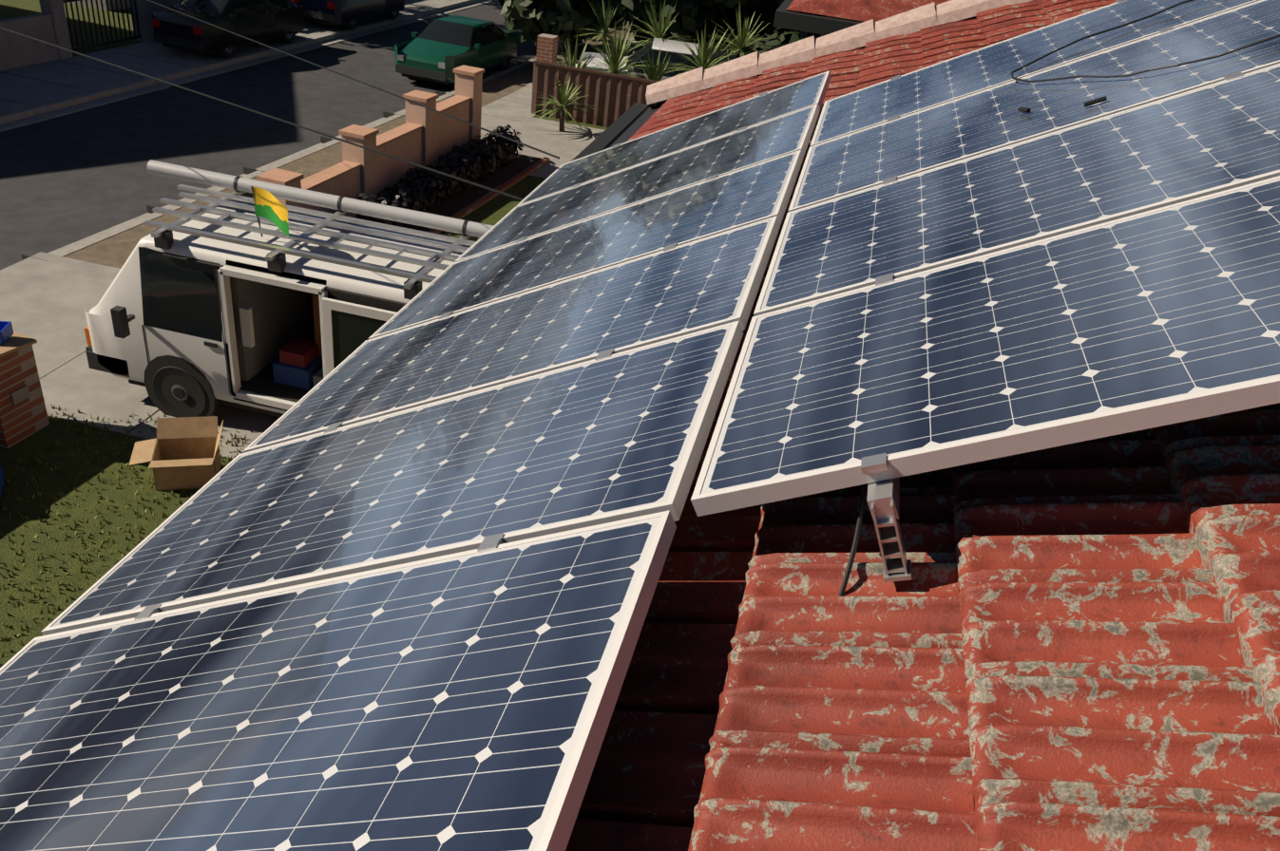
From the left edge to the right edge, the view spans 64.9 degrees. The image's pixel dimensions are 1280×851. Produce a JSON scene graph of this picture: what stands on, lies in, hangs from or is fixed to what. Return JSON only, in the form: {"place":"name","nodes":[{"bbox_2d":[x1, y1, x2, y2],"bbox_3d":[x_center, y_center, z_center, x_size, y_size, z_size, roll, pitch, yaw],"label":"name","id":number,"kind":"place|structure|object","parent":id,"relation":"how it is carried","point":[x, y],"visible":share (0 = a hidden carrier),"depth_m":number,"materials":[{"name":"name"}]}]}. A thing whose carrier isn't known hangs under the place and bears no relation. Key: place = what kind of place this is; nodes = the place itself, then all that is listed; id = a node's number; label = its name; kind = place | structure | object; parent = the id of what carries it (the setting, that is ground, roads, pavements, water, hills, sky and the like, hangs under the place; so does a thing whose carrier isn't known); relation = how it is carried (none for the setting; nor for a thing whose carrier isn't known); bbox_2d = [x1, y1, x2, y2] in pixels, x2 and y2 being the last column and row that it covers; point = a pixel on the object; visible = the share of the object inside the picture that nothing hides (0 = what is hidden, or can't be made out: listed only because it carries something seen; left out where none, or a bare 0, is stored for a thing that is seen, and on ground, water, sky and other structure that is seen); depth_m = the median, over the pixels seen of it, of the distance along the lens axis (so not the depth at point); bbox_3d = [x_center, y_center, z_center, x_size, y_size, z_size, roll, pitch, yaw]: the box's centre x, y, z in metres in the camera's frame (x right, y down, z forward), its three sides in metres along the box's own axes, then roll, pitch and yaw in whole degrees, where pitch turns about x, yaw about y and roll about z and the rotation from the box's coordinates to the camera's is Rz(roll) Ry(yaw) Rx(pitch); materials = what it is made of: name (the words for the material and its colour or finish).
{"place":"outdoors","nodes":[
{"label":"outdoors","id":0,"kind":"place"},
{"bbox_2d":[0,251,120,379],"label":"driveway crossing","id":1,"kind":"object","parent":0,"point":[44,303],"visible":0.38,"depth_m":12.66,"materials":[{"name":"concrete"}]},
{"bbox_2d":[66,0,130,11],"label":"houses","id":2,"kind":"structure","parent":0,"point":[105,4],"depth_m":27.21,"materials":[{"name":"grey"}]},
{"bbox_2d":[0,0,287,56],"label":"lawn","id":3,"kind":"structure","parent":0,"point":[10,9],"depth_m":25.85,"materials":[{"name":"green plant"}]},
{"bbox_2d":[0,0,292,71],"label":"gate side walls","id":4,"kind":"structure","parent":3,"relation":"on","point":[48,24],"depth_m":22.15,"materials":[{"name":"grey brick"}]},
{"bbox_2d":[39,351,280,459],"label":"driveway","id":5,"kind":"structure","parent":0,"point":[73,386],"depth_m":10.83,"materials":[{"name":"concrete"}]},
{"bbox_2d":[84,159,493,418],"bbox_3d":[-3.266,-1.243,10.642,4.810,2.555,2.190,12,31,8],"label":"van","id":6,"kind":"object","parent":5,"relation":"on","point":[161,323],"visible":0.62,"depth_m":10.15,"materials":[{"name":"white metal"}]},
{"bbox_2d":[252,186,289,237],"bbox_3d":[-3.585,-2.094,9.838,0.554,0.350,0.049,27,36,30],"label":"flag","id":7,"kind":"object","parent":6,"relation":"attached to","point":[270,206],"visible":1,"depth_m":9.86,"materials":[{"name":"yellow fabric"}]},
{"bbox_2d":[0,0,460,114],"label":"footpath","id":8,"kind":"structure","parent":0,"point":[24,89],"depth_m":22.23,"materials":[{"name":"concrete"}]},
{"bbox_2d":[152,0,303,58],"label":"black saloon car","id":9,"kind":"object","parent":8,"relation":"on","point":[260,21],"visible":0.98,"depth_m":23.87,"materials":[{"name":"black metal"}]},
{"bbox_2d":[291,0,404,30],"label":"blue hatchback car","id":10,"kind":"object","parent":8,"relation":"on","point":[349,14],"visible":0.98,"depth_m":28.11,"materials":[{"name":"blue"}]},
{"bbox_2d":[229,276,323,390],"bbox_3d":[-3.479,-1.157,10.694,1.060,1.180,1.400,12,31,8],"label":"van interior","id":11,"kind":"object","parent":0,"point":[271,323],"visible":0.6,"depth_m":10.55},
{"bbox_2d":[0,0,565,270],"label":"road","id":12,"kind":"structure","parent":0,"point":[68,179],"depth_m":19.36,"materials":[{"name":"grey asphalt"}]},
{"bbox_2d":[394,15,517,85],"bbox_3d":[-4.633,-9.651,25.697,1.914,1.296,4.202,12,31,8],"label":"car","id":13,"kind":"object","parent":12,"relation":"on","point":[438,50],"visible":0.88,"depth_m":24.85,"materials":[{"name":"teal metal"}]},
{"bbox_2d":[0,114,608,668],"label":"lawn","id":14,"kind":"structure","parent":0,"point":[85,495],"depth_m":9.28,"materials":[{"name":"green plant"}]},
{"bbox_2d":[0,461,5,509],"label":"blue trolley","id":15,"kind":"object","parent":14,"relation":"on","point":[2,485],"visible":1,"depth_m":9.26,"materials":[{"name":"blue plastic"}]},
{"bbox_2d":[0,344,49,448],"bbox_3d":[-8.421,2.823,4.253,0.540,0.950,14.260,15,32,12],"label":"brick gate pillar","id":16,"kind":"structure","parent":14,"relation":"on","point":[23,413],"depth_m":9.94,"materials":[{"name":"brown brick"}]},
{"bbox_2d":[0,321,37,357],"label":"crate and cardboard","id":17,"kind":"object","parent":16,"relation":"on","point":[11,341],"visible":1,"depth_m":9.79,"materials":[{"name":"beige cardboard"}]},
{"bbox_2d":[0,404,253,665],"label":"grass tufts","id":18,"kind":"object","parent":14,"relation":"on","point":[68,504],"visible":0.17,"depth_m":9.43,"materials":[{"name":"green plant"}]},
{"bbox_2d":[129,416,223,491],"bbox_3d":[-4.446,0.305,9.706,0.816,0.529,0.722,-2,32,-16],"label":"cardboard box","id":19,"kind":"object","parent":14,"relation":"on","point":[181,453],"visible":0.88,"depth_m":9.81,"materials":[{"name":"brown cardboard"}]},
{"bbox_2d":[256,65,484,213],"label":"salmon wall pillars","id":20,"kind":"structure","parent":14,"relation":"on","point":[423,136],"depth_m":16.84,"materials":[{"name":"paint"}]},
{"bbox_2d":[375,153,549,234],"bbox_3d":[-3.524,-3.626,16.979,1.220,0.170,7.600,15,32,12],"label":"garden bed","id":21,"kind":"object","parent":14,"relation":"on","point":[464,202],"visible":0.29,"depth_m":17.95,"materials":[{"name":"soil"}]},
{"bbox_2d":[353,124,524,228],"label":"hedge shrubs","id":22,"kind":"object","parent":21,"relation":"on","point":[424,191],"visible":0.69,"depth_m":17.38,"materials":[{"name":"green plant"}]},
{"bbox_2d":[531,33,658,127],"bbox_3d":[-0.701,-7.481,22.696,6.007,1.300,2.185,27,36,30],"label":"brown fence","id":23,"kind":"object","parent":14,"relation":"on","point":[609,99],"visible":0.46,"depth_m":22.46,"materials":[{"name":"wood"}]},
{"bbox_2d":[497,0,824,56],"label":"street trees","id":24,"kind":"object","parent":14,"relation":"on","point":[562,19],"visible":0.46,"depth_m":26.21,"materials":[{"name":"green plant"}]},
{"bbox_2d":[772,0,950,37],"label":"neighbour roofs","id":25,"kind":"structure","parent":14,"relation":"on","point":[840,14],"depth_m":12.32,"materials":[{"name":"red tile"}]},
{"bbox_2d":[0,0,631,434],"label":"concrete joints","id":26,"kind":"object","parent":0,"point":[323,141],"visible":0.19,"depth_m":20.81,"materials":[{"name":"grey concrete"}]},
{"bbox_2d":[63,21,632,268],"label":"verge","id":27,"kind":"structure","parent":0,"point":[115,251],"depth_m":18.41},
{"bbox_2d":[496,81,532,110],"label":"sidewalk","id":28,"kind":"structure","parent":0,"point":[523,95],"depth_m":23.93,"materials":[{"name":"concrete"}]},
{"bbox_2d":[523,0,772,133],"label":"spiky plants","id":29,"kind":"object","parent":28,"relation":"on","point":[604,17],"visible":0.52,"depth_m":23.14,"materials":[{"name":"green plant"}]},
{"bbox_2d":[575,38,738,81],"bbox_3d":[0.574,-8.610,24.676,4.260,1.446,1.960,7,31,-1],"label":"white neighbour car","id":30,"kind":"object","parent":28,"relation":"on","point":[676,47],"visible":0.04,"depth_m":23.87,"materials":[{"name":"white metal"}]},
{"bbox_2d":[480,109,604,178],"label":"paved path","id":31,"kind":"structure","parent":0,"point":[570,143],"depth_m":21.55,"materials":[{"name":"concrete"}]},
{"bbox_2d":[481,33,668,116],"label":"footpath","id":32,"kind":"structure","parent":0,"point":[493,105],"depth_m":23.15,"materials":[{"name":"concrete"}]},
{"bbox_2d":[571,102,649,161],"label":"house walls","id":33,"kind":"structure","parent":0,"point":[616,130],"depth_m":6.71,"materials":[{"name":"grey"}]},
{"bbox_2d":[0,0,559,200],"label":"overhead wires","id":34,"kind":"object","parent":33,"relation":"attached to","point":[442,173],"visible":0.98,"depth_m":7.02,"materials":[{"name":"black"}]},
{"bbox_2d":[565,0,1116,850],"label":"roof tiles","id":35,"kind":"object","parent":33,"relation":"on","point":[643,789],"visible":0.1,"depth_m":1.71,"materials":[{"name":"red tile"}]},
{"bbox_2d":[645,0,1032,108],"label":"roof verge capping","id":36,"kind":"object","parent":35,"relation":"on","point":[810,48],"visible":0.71,"depth_m":6.84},
{"bbox_2d":[866,477,911,582],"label":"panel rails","id":37,"kind":"object","parent":35,"relation":"on","point":[883,500],"visible":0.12,"depth_m":1.61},
{"bbox_2d":[0,0,1279,850],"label":"solar panel frames","id":38,"kind":"structure","parent":37,"relation":"on","point":[556,835],"depth_m":1.93,"materials":[{"name":"silver metal"}]},
{"bbox_2d":[0,0,1279,850],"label":"solar panels","id":39,"kind":"object","parent":38,"relation":"in","point":[436,707],"visible":1,"depth_m":2.06,"materials":[{"name":"blue glass"}]},
{"bbox_2d":[133,0,1243,620],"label":"panel clamps","id":40,"kind":"object","parent":38,"relation":"attached to","point":[875,464],"visible":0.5,"depth_m":2.19,"materials":[{"name":"silver metal"}]},
{"bbox_2d":[687,402,1279,850],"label":"roof tiles","id":41,"kind":"object","parent":35,"relation":"on","point":[1074,646],"visible":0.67,"depth_m":1.42,"materials":[{"name":"tile"}]},
{"bbox_2d":[609,103,1279,731],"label":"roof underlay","id":42,"kind":"object","parent":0,"point":[638,124],"depth_m":6.81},
{"bbox_2d":[838,0,1279,596],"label":"panel cables","id":43,"kind":"object","parent":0,"point":[863,487],"visible":0.62,"depth_m":2.90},
{"label":"ground","id":44,"kind":"structure","parent":0,"visible":0},
{"bbox_2d":[0,0,482,124],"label":"kerb","id":45,"kind":"structure","parent":44,"relation":"on","point":[33,110],"depth_m":23.20,"materials":[{"name":"concrete"}]},
{"bbox_2d":[0,0,497,132],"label":"gutter","id":46,"kind":"object","parent":44,"relation":"on","point":[85,105],"depth_m":23.20,"materials":[{"name":"concrete"}]},
{"bbox_2d":[47,43,566,254],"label":"gutter","id":47,"kind":"object","parent":44,"relation":"on","point":[135,219],"depth_m":16.72,"materials":[{"name":"concrete"}]},
{"bbox_2d":[52,20,629,256],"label":"kerb","id":48,"kind":"structure","parent":44,"relation":"on","point":[100,238],"depth_m":17.49,"materials":[{"name":"concrete"}]}
]}

